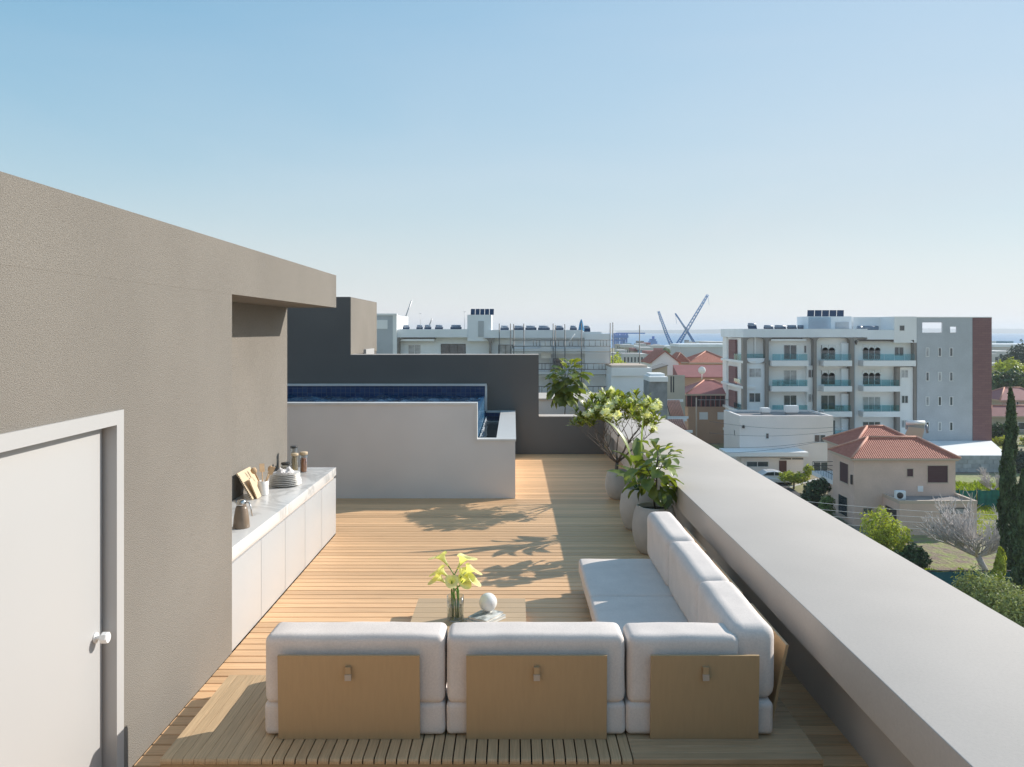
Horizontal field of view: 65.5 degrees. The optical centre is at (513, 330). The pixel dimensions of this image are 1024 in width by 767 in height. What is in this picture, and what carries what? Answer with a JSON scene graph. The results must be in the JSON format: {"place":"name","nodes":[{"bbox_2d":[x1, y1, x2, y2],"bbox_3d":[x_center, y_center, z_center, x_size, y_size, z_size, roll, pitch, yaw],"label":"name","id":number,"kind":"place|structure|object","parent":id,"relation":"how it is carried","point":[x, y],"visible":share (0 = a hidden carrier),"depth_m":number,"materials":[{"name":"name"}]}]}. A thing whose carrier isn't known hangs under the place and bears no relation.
{"place":"outdoors","nodes":[
{"label":"outdoors","id":0,"kind":"place"},
{"bbox_2d":[376,314,609,391],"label":"apartment building","id":1,"kind":"structure","parent":0,"point":[394,336],"depth_m":107.95,"materials":[{"name":"grey paint"}]},
{"bbox_2d":[441,344,465,353],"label":"window","id":2,"kind":"structure","parent":1,"relation":"in","point":[445,348],"depth_m":109.19,"materials":[{"name":"grey"}]},
{"bbox_2d":[467,309,493,340],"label":"stair tower","id":3,"kind":"structure","parent":1,"relation":"on","point":[479,323],"depth_m":108.20,"materials":[{"name":"white"}]},
{"bbox_2d":[0,0,1023,332],"label":"sky","id":4,"kind":"structure","parent":0,"point":[600,163],"materials":[{"name":"blue"}]},
{"bbox_2d":[641,349,680,374],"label":"gable house","id":5,"kind":"structure","parent":0,"point":[655,357],"depth_m":150.00,"materials":[{"name":"paint"}]},
{"bbox_2d":[666,375,684,422],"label":"slit wall","id":6,"kind":"structure","parent":0,"point":[675,386],"depth_m":112.00,"materials":[{"name":"grey"}]},
{"bbox_2d":[667,399,688,418],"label":"tiled canopy","id":7,"kind":"object","parent":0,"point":[674,407],"visible":0.82,"depth_m":105.27,"materials":[{"name":"tile"}]},
{"bbox_2d":[672,351,722,364],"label":"roof","id":8,"kind":"structure","parent":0,"point":[705,358],"depth_m":170.67,"materials":[{"name":"tile"}]},
{"bbox_2d":[673,365,722,385],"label":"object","id":9,"kind":"structure","parent":0,"point":[691,373],"depth_m":141.78,"materials":[{"name":"red metal"}]},
{"bbox_2d":[685,379,727,442],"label":"peach house","id":10,"kind":"structure","parent":0,"point":[709,394],"depth_m":116.00,"materials":[{"name":"paint"}]},
{"bbox_2d":[774,482,848,525],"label":"road","id":11,"kind":"structure","parent":0,"point":[786,487],"depth_m":83.34,"materials":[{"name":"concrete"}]},
{"bbox_2d":[757,469,791,484],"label":"parked car","id":12,"kind":"object","parent":11,"relation":"on","point":[772,474],"visible":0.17,"depth_m":85.70,"materials":[{"name":"white paint"}]},
{"bbox_2d":[605,333,1023,347],"bbox_3d":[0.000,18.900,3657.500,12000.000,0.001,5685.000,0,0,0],"label":"sea","id":13,"kind":"structure","parent":0,"point":[661,338],"depth_m":2137.36,"materials":[{"name":"liquid"}]},
{"bbox_2d":[607,328,1023,332],"bbox_3d":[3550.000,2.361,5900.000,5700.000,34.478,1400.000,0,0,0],"label":"hills","id":14,"kind":"structure","parent":0,"point":[719,331],"depth_m":5431.58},
{"bbox_2d":[611,348,1023,621],"bbox_3d":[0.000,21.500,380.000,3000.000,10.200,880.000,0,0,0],"label":"ground","id":15,"kind":"structure","parent":0,"point":[968,476],"depth_m":88.64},
{"bbox_2d":[499,322,639,392],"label":"scaffolding","id":16,"kind":"object","parent":15,"relation":"on","point":[555,351],"visible":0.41,"depth_m":106.06,"materials":[{"name":"metal"}]},
{"bbox_2d":[611,333,644,347],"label":"gantry crane","id":17,"kind":"object","parent":15,"relation":"on","point":[623,337],"visible":0.7,"depth_m":815.00,"materials":[{"name":"blue"}]},
{"bbox_2d":[605,363,651,402],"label":"white building","id":18,"kind":"structure","parent":15,"relation":"on","point":[624,377],"depth_m":101.00,"materials":[{"name":"beige"}]},
{"bbox_2d":[619,353,646,363],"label":"building","id":19,"kind":"structure","parent":15,"relation":"on","point":[630,358],"depth_m":250.00,"materials":[{"name":"white"}]},
{"bbox_2d":[644,372,667,419],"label":"concrete shed","id":20,"kind":"structure","parent":15,"relation":"on","point":[655,384],"depth_m":93.00,"materials":[{"name":"concrete"}]},
{"bbox_2d":[650,363,667,375],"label":"beige shed","id":21,"kind":"structure","parent":15,"relation":"on","point":[661,367],"depth_m":128.00,"materials":[{"name":"paint"}]},
{"bbox_2d":[667,418,692,432],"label":"tiled canopy","id":22,"kind":"object","parent":15,"relation":"on","point":[679,422],"visible":0.44,"depth_m":98.98,"materials":[{"name":"tile"}]},
{"bbox_2d":[676,294,708,342],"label":"crawler crane","id":23,"kind":"object","parent":15,"relation":"on","point":[691,321],"visible":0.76,"depth_m":699.00,"materials":[{"name":"grey"}]},
{"bbox_2d":[670,343,722,356],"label":"building","id":24,"kind":"structure","parent":15,"relation":"on","point":[688,349],"depth_m":480.00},
{"bbox_2d":[718,449,816,486],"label":"yard","id":25,"kind":"structure","parent":15,"relation":"on","point":[801,483],"depth_m":86.82,"materials":[{"name":"concrete"}]},
{"bbox_2d":[719,410,832,473],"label":"white house","id":26,"kind":"structure","parent":15,"relation":"on","point":[796,458],"depth_m":92.00,"materials":[{"name":"white"}]},
{"bbox_2d":[746,461,768,466],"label":"window","id":27,"kind":"structure","parent":26,"relation":"in","point":[748,463],"depth_m":89.77,"materials":[{"name":"white"}]},
{"bbox_2d":[777,463,814,488],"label":"garden bush","id":28,"kind":"object","parent":15,"relation":"on","point":[790,476],"visible":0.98,"depth_m":83.70,"materials":[{"name":"green plant"}]},
{"bbox_2d":[797,475,831,504],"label":"garden tree","id":29,"kind":"object","parent":15,"relation":"on","point":[813,490],"visible":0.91,"depth_m":76.55,"materials":[{"name":"green plant"}]},
{"bbox_2d":[817,495,835,515],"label":"garden bush","id":30,"kind":"object","parent":15,"relation":"on","point":[830,500],"visible":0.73,"depth_m":72.23,"materials":[{"name":"green plant"}]},
{"bbox_2d":[721,317,991,440],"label":"apartment building","id":31,"kind":"structure","parent":15,"relation":"on","point":[939,384],"depth_m":105.95,"materials":[{"name":"white paint"}]},
{"bbox_2d":[784,345,796,359],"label":"window","id":32,"kind":"structure","parent":31,"relation":"in","point":[790,351],"depth_m":106.84,"materials":[{"name":"white"}]},
{"bbox_2d":[784,370,796,384],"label":"window","id":33,"kind":"structure","parent":31,"relation":"in","point":[790,376],"depth_m":106.84,"materials":[{"name":"white"}]},
{"bbox_2d":[797,310,851,328],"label":"stair tower","id":34,"kind":"structure","parent":31,"relation":"on","point":[823,319],"depth_m":108.60,"materials":[{"name":"white"}]},
{"bbox_2d":[821,345,835,359],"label":"window","id":35,"kind":"structure","parent":31,"relation":"in","point":[823,352],"depth_m":106.84,"materials":[{"name":"white"}]},
{"bbox_2d":[821,370,835,384],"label":"window","id":36,"kind":"structure","parent":31,"relation":"in","point":[825,380],"depth_m":106.84,"materials":[{"name":"white"}]},
{"bbox_2d":[821,395,835,409],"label":"window","id":37,"kind":"structure","parent":31,"relation":"in","point":[828,402],"depth_m":106.84,"materials":[{"name":"white"}]},
{"bbox_2d":[862,346,880,359],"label":"window","id":38,"kind":"structure","parent":31,"relation":"in","point":[866,354],"depth_m":106.84,"materials":[{"name":"white"}]},
{"bbox_2d":[862,372,880,384],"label":"window","id":39,"kind":"structure","parent":31,"relation":"in","point":[866,380],"depth_m":106.84,"materials":[{"name":"white"}]},
{"bbox_2d":[862,397,880,409],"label":"window","id":40,"kind":"structure","parent":31,"relation":"in","point":[868,403],"depth_m":106.84,"materials":[{"name":"white"}]},
{"bbox_2d":[859,505,914,551],"bbox_3d":[27.266,15.110,58.532,4.018,4.390,2.873,0,0,0],"label":"garden tree","id":41,"kind":"object","parent":15,"relation":"on","point":[890,529],"visible":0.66,"depth_m":57.99,"materials":[{"name":"green plant"}]},
{"bbox_2d":[893,542,932,569],"bbox_3d":[28.250,16.168,56.513,2.871,2.374,2.145,0,0,0],"label":"garden bush","id":42,"kind":"object","parent":15,"relation":"on","point":[913,553],"visible":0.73,"depth_m":56.06,"materials":[{"name":"green plant"}]},
{"bbox_2d":[896,537,995,569],"bbox_3d":[33.850,17.292,61.150,7.300,0.001,11.300,0,0,0],"label":"soil bed","id":43,"kind":"object","parent":15,"relation":"on","point":[943,556],"visible":0.4,"depth_m":60.93,"materials":[{"name":"plant"}]},
{"bbox_2d":[909,487,999,569],"bbox_3d":[32.970,14.253,57.618,7.922,6.304,6.206,0,0,0],"label":"bare tree","id":44,"kind":"object","parent":43,"relation":"on","point":[962,537],"visible":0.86,"depth_m":57.29,"materials":[{"name":"grey plant"}]},
{"bbox_2d":[925,570,1010,595],"bbox_3d":[31.649,16.398,51.524,12.162,1.803,0.128,0,0,0],"label":"fence","id":45,"kind":"object","parent":15,"relation":"on","point":[944,575],"visible":0.16,"depth_m":51.49,"materials":[{"name":"grey"}]},
{"bbox_2d":[950,563,998,606],"bbox_3d":[25.472,15.202,43.992,3.348,4.561,2.699,0,0,0],"label":"garden shrub","id":46,"kind":"object","parent":15,"relation":"on","point":[961,585],"visible":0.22,"depth_m":43.92,"materials":[{"name":"green plant"}]},
{"bbox_2d":[955,455,1023,471],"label":"block wall","id":47,"kind":"structure","parent":15,"relation":"on","point":[972,463],"depth_m":91.98,"materials":[{"name":"concrete"}]},
{"bbox_2d":[967,570,1023,619],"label":"garden shrub","id":48,"kind":"object","parent":15,"relation":"on","point":[982,599],"visible":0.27,"depth_m":42.30,"materials":[{"name":"green plant"}]},
{"bbox_2d":[988,546,1007,599],"bbox_3d":[29.021,15.070,47.502,1.377,4.461,1.422,0,0,38],"label":"cypress tree","id":49,"kind":"object","parent":15,"relation":"on","point":[999,563],"visible":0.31,"depth_m":47.33,"materials":[{"name":"green plant"}]},
{"bbox_2d":[987,586,1023,627],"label":"garden shrub","id":50,"kind":"object","parent":15,"relation":"on","point":[1018,614],"visible":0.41,"depth_m":40.26,"materials":[{"name":"green plant"}]},
{"bbox_2d":[992,422,1019,437],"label":"hedge","id":51,"kind":"object","parent":15,"relation":"on","point":[998,429],"visible":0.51,"depth_m":120.50,"materials":[{"name":"green plant"}]},
{"bbox_2d":[995,387,1019,569],"bbox_3d":[33.092,10.513,53.029,1.821,13.575,1.815,0,0,0],"label":"cypress tree","id":52,"kind":"object","parent":15,"relation":"on","point":[1006,499],"visible":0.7,"depth_m":52.76,"materials":[{"name":"green plant"}]},
{"bbox_2d":[992,343,1023,361],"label":"building","id":53,"kind":"structure","parent":15,"relation":"on","point":[1001,346],"depth_m":330.00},
{"bbox_2d":[992,366,1023,389],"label":"tree","id":54,"kind":"object","parent":15,"relation":"on","point":[1009,378],"visible":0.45,"depth_m":148.44,"materials":[{"name":"green plant"}]},
{"bbox_2d":[992,356,1023,383],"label":"tree","id":55,"kind":"object","parent":15,"relation":"on","point":[1010,363],"visible":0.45,"depth_m":157.24,"materials":[{"name":"green plant"}]},
{"bbox_2d":[1005,339,1023,381],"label":"tree","id":56,"kind":"object","parent":15,"relation":"on","point":[1017,355],"visible":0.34,"depth_m":189.45,"materials":[{"name":"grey plant"}]},
{"bbox_2d":[1006,468,1023,596],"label":"cypress tree","id":57,"kind":"object","parent":15,"relation":"on","point":[1015,550],"visible":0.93,"depth_m":49.80,"materials":[{"name":"green plant"}]},
{"bbox_2d":[1015,448,1023,472],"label":"garden bush","id":58,"kind":"object","parent":15,"relation":"on","point":[1020,456],"visible":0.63,"depth_m":91.43,"materials":[{"name":"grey plant"}]},
{"bbox_3d":[-3.250,9.987,9.050,12.500,14.625,28.100,0,0,0],"label":"apartment block","id":59,"kind":"object","parent":15,"relation":"on","visible":0},
{"bbox_2d":[132,454,868,766],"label":"deck","id":60,"kind":"structure","parent":59,"relation":"on","point":[545,530],"depth_m":9.08,"materials":[{"name":"brown wood"}]},
{"bbox_2d":[0,171,335,766],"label":"penthouse","id":61,"kind":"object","parent":60,"relation":"on","point":[143,391],"visible":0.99,"depth_m":4.58,"materials":[{"name":"paint"}]},
{"bbox_2d":[0,429,110,766],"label":"door","id":62,"kind":"structure","parent":61,"relation":"in","point":[52,637],"depth_m":4.03,"materials":[{"name":"paint"}]},
{"bbox_2d":[232,467,335,650],"bbox_3d":[-2.586,2.174,8.315,0.625,0.844,3.770,0,0,0],"label":"counter","id":63,"kind":"object","parent":60,"relation":"on","point":[282,540],"visible":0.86,"depth_m":7.85,"materials":[{"name":"stone"}]},
{"bbox_2d":[233,499,252,528],"bbox_3d":[-2.414,1.629,7.072,0.146,0.244,0.165,0,0,-36],"label":"vacuum jug","id":64,"kind":"object","parent":63,"relation":"on","point":[241,520],"visible":1,"depth_m":7.04,"materials":[{"name":"beige paint"}]},
{"bbox_2d":[232,540,260,650],"bbox_3d":[-2.289,2.241,6.809,0.024,0.706,0.747,0,0,0],"label":"cabinet door","id":65,"kind":"structure","parent":63,"relation":"in","point":[246,568],"depth_m":6.79,"materials":[{"name":"paint"}]},
{"bbox_2d":[236,467,257,499],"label":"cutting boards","id":66,"kind":"object","parent":63,"relation":"on","point":[244,476],"visible":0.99,"depth_m":8.31,"materials":[{"name":"brown wood"}]},
{"bbox_2d":[257,480,268,495],"bbox_3d":[-2.672,1.677,8.490,0.114,0.149,0.114,0,0,0],"label":"utensil pot","id":67,"kind":"object","parent":63,"relation":"on","point":[263,487],"visible":0.91,"depth_m":8.44,"materials":[{"name":"ceramic"}]},
{"bbox_2d":[259,520,284,617],"bbox_3d":[-2.289,2.241,7.564,0.024,0.706,0.747,0,0,0],"label":"cabinet door","id":68,"kind":"structure","parent":63,"relation":"in","point":[273,542],"depth_m":7.52,"materials":[{"name":"paint"}]},
{"bbox_2d":[283,504,304,589],"bbox_3d":[-2.289,2.241,8.318,0.024,0.706,0.746,0,0,0],"label":"cabinet door","id":69,"kind":"structure","parent":63,"relation":"in","point":[295,521],"depth_m":8.28,"materials":[{"name":"paint"}]},
{"bbox_2d":[300,451,307,471],"bbox_3d":[-2.600,1.627,9.860,0.098,0.248,0.098,0,0,0],"label":"storage jar","id":70,"kind":"object","parent":63,"relation":"on","point":[303,464],"visible":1,"depth_m":9.82,"materials":[{"name":"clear glass"}]},
{"bbox_2d":[303,490,321,566],"bbox_3d":[-2.289,2.241,9.073,0.024,0.706,0.746,0,0,0],"label":"cabinet door","id":71,"kind":"structure","parent":63,"relation":"in","point":[313,506],"depth_m":9.06,"materials":[{"name":"paint"}]},
{"bbox_2d":[320,478,335,547],"bbox_3d":[-2.289,2.241,9.827,0.024,0.706,0.746,0,0,0],"label":"cabinet door","id":72,"kind":"structure","parent":63,"relation":"in","point":[329,490],"depth_m":9.80,"materials":[{"name":"paint"}]},
{"bbox_2d":[287,384,515,497],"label":"pool","id":73,"kind":"structure","parent":60,"relation":"on","point":[412,440],"depth_m":12.32,"materials":[{"name":"paint"}]},
{"bbox_2d":[287,354,603,453],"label":"end wall","id":74,"kind":"structure","parent":60,"relation":"on","point":[511,381],"depth_m":16.74,"materials":[{"name":"paint"}]},
{"bbox_2d":[411,598,525,630],"bbox_3d":[-0.383,2.531,6.840,0.980,0.132,0.978,0,0,0],"label":"coffee table","id":75,"kind":"object","parent":60,"relation":"on","point":[435,609],"visible":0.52,"depth_m":7.04,"materials":[{"name":"brown wood"}]},
{"bbox_2d":[447,594,463,621],"bbox_3d":[-0.497,2.362,6.790,0.146,0.204,0.146,0,0,0],"label":"vase","id":76,"kind":"object","parent":75,"relation":"on","point":[448,605],"visible":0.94,"depth_m":6.76,"materials":[{"name":"clear glass"}]},
{"bbox_2d":[445,575,457,616],"bbox_3d":[-0.531,2.254,6.701,0.113,0.382,0.219,0,0,-22],"label":"calla lily","id":77,"kind":"object","parent":76,"relation":"in","point":[451,581],"visible":1,"depth_m":6.70,"materials":[{"name":"yellow"}]},
{"bbox_2d":[453,553,476,616],"bbox_3d":[-0.414,2.180,6.823,0.217,0.531,0.127,0,0,0],"label":"calla lily","id":78,"kind":"object","parent":76,"relation":"in","point":[463,558],"visible":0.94,"depth_m":6.81,"materials":[{"name":"yellow"}]},
{"bbox_2d":[451,563,482,615],"bbox_3d":[-0.399,2.212,6.760,0.274,0.466,0.128,0,0,0],"label":"calla lily","id":79,"kind":"object","parent":76,"relation":"in","point":[469,568],"visible":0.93,"depth_m":6.75,"materials":[{"name":"yellow"}]},
{"bbox_2d":[454,573,480,617],"bbox_3d":[-0.383,2.250,6.745,0.244,0.391,0.110,0,0,37],"label":"calla lily","id":80,"kind":"object","parent":76,"relation":"in","point":[475,581],"visible":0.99,"depth_m":6.74,"materials":[{"name":"yellow"}]},
{"bbox_2d":[465,614,505,621],"bbox_3d":[-0.235,2.451,6.780,0.210,0.026,0.290,0,0,38],"label":"book","id":81,"kind":"object","parent":75,"relation":"on","point":[502,617],"visible":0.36,"depth_m":6.73,"materials":[{"name":"paper"}]},
{"bbox_2d":[468,610,503,621],"bbox_3d":[-0.235,2.426,6.780,0.190,0.022,0.260,0,0,33],"label":"book","id":82,"kind":"object","parent":81,"relation":"on","point":[482,616],"visible":0.75,"depth_m":6.75,"materials":[{"name":"paper"}]},
{"bbox_2d":[479,593,496,611],"bbox_3d":[-0.220,2.337,6.850,0.156,0.156,0.156,0,0,0],"label":"ball ornament","id":83,"kind":"object","parent":82,"relation":"on","point":[487,602],"visible":1,"depth_m":6.80,"materials":[{"name":"ceramic"}]},
{"bbox_2d":[160,675,822,766],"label":"platform","id":84,"kind":"structure","parent":60,"relation":"on","point":[226,727],"depth_m":4.71,"materials":[{"name":"brown wood"}]},
{"bbox_2d":[265,621,447,738],"bbox_3d":[-0.968,2.161,5.255,1.111,0.619,0.982,0,0,0],"label":"sofa module","id":85,"kind":"object","parent":84,"relation":"on","point":[356,680],"visible":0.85,"depth_m":4.81,"materials":[{"name":"fabric"}]},
{"bbox_2d":[446,622,624,738],"bbox_3d":[0.134,2.161,5.255,1.101,0.619,0.982,0,0,0],"label":"sofa module","id":86,"kind":"object","parent":84,"relation":"on","point":[535,680],"visible":1,"depth_m":4.81,"materials":[{"name":"fabric"}]},
{"bbox_2d":[579,511,705,609],"bbox_3d":[1.183,2.144,7.449,1.082,0.649,1.285,0,0,0],"label":"sofa module","id":87,"kind":"object","parent":84,"relation":"on","point":[627,577],"visible":0.6,"depth_m":7.32,"materials":[{"name":"fabric"}]},
{"bbox_2d":[590,541,742,634],"bbox_3d":[1.184,2.143,6.356,1.080,0.650,1.227,0,0,0],"label":"sofa module","id":88,"kind":"object","parent":84,"relation":"on","point":[693,566],"visible":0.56,"depth_m":6.39,"materials":[{"name":"fabric"}]},
{"bbox_2d":[623,581,788,738],"bbox_3d":[1.202,2.140,5.299,1.044,0.661,1.070,0,0,0],"label":"sofa module","id":89,"kind":"object","parent":84,"relation":"on","point":[715,670],"visible":0.88,"depth_m":4.84,"materials":[{"name":"fabric"}]},
{"bbox_2d":[605,469,636,499],"bbox_3d":[1.665,2.389,12.360,0.490,0.418,0.490,0,0,0],"label":"plant pot","id":90,"kind":"object","parent":60,"relation":"on","point":[614,486],"visible":0.45,"depth_m":12.18,"materials":[{"name":"concrete"}]},
{"bbox_2d":[567,385,666,468],"bbox_3d":[1.624,1.554,12.401,1.369,1.379,1.764,0,0,-24],"label":"plumeria tree","id":91,"kind":"object","parent":90,"relation":"in","point":[610,403],"visible":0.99,"depth_m":12.19,"materials":[{"name":"green plant"}]},
{"bbox_2d":[620,485,652,529],"bbox_3d":[1.655,2.332,10.470,0.520,0.533,0.520,0,0,0],"label":"plant pot","id":92,"kind":"object","parent":60,"relation":"on","point":[627,507],"visible":0.33,"depth_m":10.29,"materials":[{"name":"concrete"}]},
{"bbox_2d":[605,419,679,489],"bbox_3d":[1.729,1.624,10.451,0.984,1.007,0.874,0,0,-23],"label":"strap leaf plant","id":93,"kind":"object","parent":92,"relation":"on","point":[637,448],"visible":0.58,"depth_m":10.52,"materials":[{"name":"plant"}]},
{"bbox_2d":[632,502,675,554],"bbox_3d":[1.655,2.326,9.360,0.524,0.543,0.524,0,0,0],"label":"plant pot","id":94,"kind":"object","parent":60,"relation":"on","point":[642,511],"visible":0.55,"depth_m":9.22,"materials":[{"name":"concrete"}]},
{"bbox_2d":[622,438,683,509],"bbox_3d":[1.673,1.711,9.365,0.712,0.811,0.712,0,0,37],"label":"fiddle leaf fig","id":95,"kind":"object","parent":94,"relation":"on","point":[661,497],"visible":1,"depth_m":9.28,"materials":[{"name":"plant"}]},
{"bbox_2d":[539,393,589,413],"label":"parapet","id":96,"kind":"structure","parent":59,"relation":"on","point":[545,405],"depth_m":21.30,"materials":[{"name":"paint"}]},
{"bbox_2d":[585,399,1023,766],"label":"parapet","id":97,"kind":"structure","parent":59,"relation":"on","point":[893,659],"depth_m":5.18,"materials":[{"name":"paint"}]},
{"bbox_2d":[812,425,977,534],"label":"tan house","id":98,"kind":"structure","parent":0,"point":[874,466],"depth_m":70.30,"materials":[{"name":"paint"}]},
{"bbox_2d":[838,494,847,516],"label":"window","id":99,"kind":"structure","parent":98,"relation":"in","point":[842,501],"depth_m":72.72,"materials":[{"name":"grey"}]},
{"bbox_2d":[839,461,848,484],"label":"window","id":100,"kind":"structure","parent":98,"relation":"in","point":[843,468],"depth_m":72.27,"materials":[{"name":"beige"}]},
{"bbox_2d":[905,421,928,437],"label":"roof water heater","id":101,"kind":"object","parent":98,"relation":"on","point":[914,428],"visible":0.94,"depth_m":78.47,"materials":[{"name":"white paint"}]},
{"bbox_2d":[927,465,948,483],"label":"window","id":102,"kind":"structure","parent":98,"relation":"in","point":[936,474],"depth_m":70.27,"materials":[{"name":"beige"}]},
{"bbox_2d":[929,441,1001,454],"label":"roof","id":103,"kind":"structure","parent":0,"point":[973,447],"depth_m":99.69,"materials":[{"name":"white"}]},
{"bbox_2d":[955,480,998,499],"bbox_3d":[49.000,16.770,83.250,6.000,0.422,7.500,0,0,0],"label":"grass ground","id":104,"kind":"structure","parent":0,"point":[976,489],"depth_m":84.23,"materials":[{"name":"plant"}]},
{"bbox_2d":[977,466,999,489],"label":"bare tree","id":105,"kind":"object","parent":104,"relation":"on","point":[985,482],"visible":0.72,"depth_m":79.69,"materials":[{"name":"grey plant"}]},
{"bbox_2d":[977,504,1000,538],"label":"grass ground","id":106,"kind":"structure","parent":0,"point":[986,520],"depth_m":72.62,"materials":[{"name":"plant"}]},
{"bbox_2d":[955,488,999,506],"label":"tarpaulin fence","id":107,"kind":"object","parent":106,"relation":"on","point":[989,498],"visible":0.33,"depth_m":76.99,"materials":[{"name":"teal fabric"}]},
{"bbox_2d":[992,387,1023,432],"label":"cream house","id":108,"kind":"structure","parent":0,"point":[999,399],"depth_m":129.60,"materials":[{"name":"red"}]},
{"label":"neighbouring deck","id":109,"kind":"structure","parent":0,"visible":0},
{"bbox_2d":[287,297,376,354],"bbox_3d":[-6.185,0.947,18.336,5.630,3.306,3.188,0,0,0],"label":"neighbouring penthouse","id":110,"kind":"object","parent":109,"relation":"on","point":[347,326],"visible":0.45,"depth_m":16.74,"materials":[{"name":"paint"}]},
{"bbox_3d":[1.196,2.390,18.600,0.480,0.420,0.477,0,0,0],"label":"planter","id":111,"kind":"object","parent":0,"visible":0},
{"bbox_2d":[545,358,593,413],"bbox_3d":[1.245,1.615,18.585,1.039,1.971,1.108,0,0,38],"label":"fiddle leaf fig","id":112,"kind":"object","parent":111,"relation":"in","point":[563,393],"visible":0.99,"depth_m":18.44,"materials":[{"name":"plant"}]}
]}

